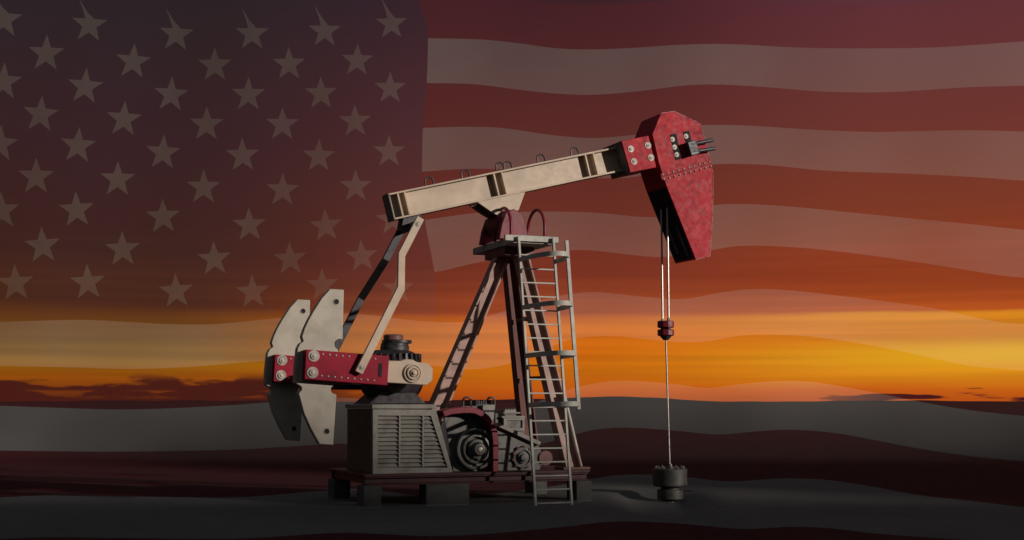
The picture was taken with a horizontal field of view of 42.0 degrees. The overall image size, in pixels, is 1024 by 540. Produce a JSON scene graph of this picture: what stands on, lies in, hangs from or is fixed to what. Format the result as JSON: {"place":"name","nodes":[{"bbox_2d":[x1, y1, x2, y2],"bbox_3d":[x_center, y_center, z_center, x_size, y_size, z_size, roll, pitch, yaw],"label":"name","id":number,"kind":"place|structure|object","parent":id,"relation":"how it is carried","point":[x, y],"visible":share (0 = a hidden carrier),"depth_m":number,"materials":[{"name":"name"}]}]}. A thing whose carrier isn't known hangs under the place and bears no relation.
{"place":"outdoors","nodes":[
{"label":"outdoors","id":0,"kind":"place"},
{"bbox_2d":[0,403,1023,539],"bbox_3d":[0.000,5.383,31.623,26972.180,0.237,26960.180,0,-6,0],"label":"ground","id":1,"kind":"structure","parent":0,"point":[755,471],"depth_m":37.40,"materials":[{"name":"soil"}]},
{"bbox_2d":[328,478,349,499],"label":"concrete block","id":2,"kind":"structure","parent":1,"relation":"on","point":[338,489],"depth_m":29.21,"materials":[{"name":"grey concrete"}]},
{"bbox_2d":[357,485,380,507],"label":"concrete block","id":3,"kind":"structure","parent":1,"relation":"on","point":[368,496],"depth_m":26.98,"materials":[{"name":"grey concrete"}]},
{"bbox_2d":[419,483,468,505],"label":"concrete block","id":4,"kind":"structure","parent":1,"relation":"on","point":[442,494],"depth_m":27.60,"materials":[{"name":"grey concrete"}]},
{"bbox_2d":[263,111,715,505],"bbox_3d":[0.127,0.548,29.474,10.167,8.978,5.240,2,-6,-22],"label":"pump jack","id":5,"kind":"object","parent":4,"relation":"on","point":[394,435],"visible":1,"depth_m":29.20,"materials":[{"name":"beige paint"}]},
{"bbox_2d":[525,481,546,493],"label":"concrete block","id":6,"kind":"structure","parent":1,"relation":"on","point":[529,486],"depth_m":30.97,"materials":[{"name":"grey concrete"}]},
{"bbox_2d":[567,480,590,501],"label":"concrete block","id":7,"kind":"structure","parent":1,"relation":"on","point":[581,490],"depth_m":28.72,"materials":[{"name":"grey concrete"}]},
{"bbox_2d":[653,340,686,503],"bbox_3d":[3.688,3.564,31.276,0.800,3.875,0.800,2,-6,-22],"label":"wellhead","id":8,"kind":"object","parent":1,"relation":"on","point":[669,479],"visible":0.99,"depth_m":30.88,"materials":[{"name":"metal"}]},
{"bbox_2d":[0,396,1023,402],"bbox_3d":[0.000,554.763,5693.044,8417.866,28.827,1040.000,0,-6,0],"label":"hills","id":9,"kind":"structure","parent":0,"point":[615,399],"depth_m":5321.85,"materials":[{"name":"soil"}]},
{"bbox_2d":[0,0,1023,401],"label":"sky","id":10,"kind":"structure","parent":0,"point":[176,175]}
]}

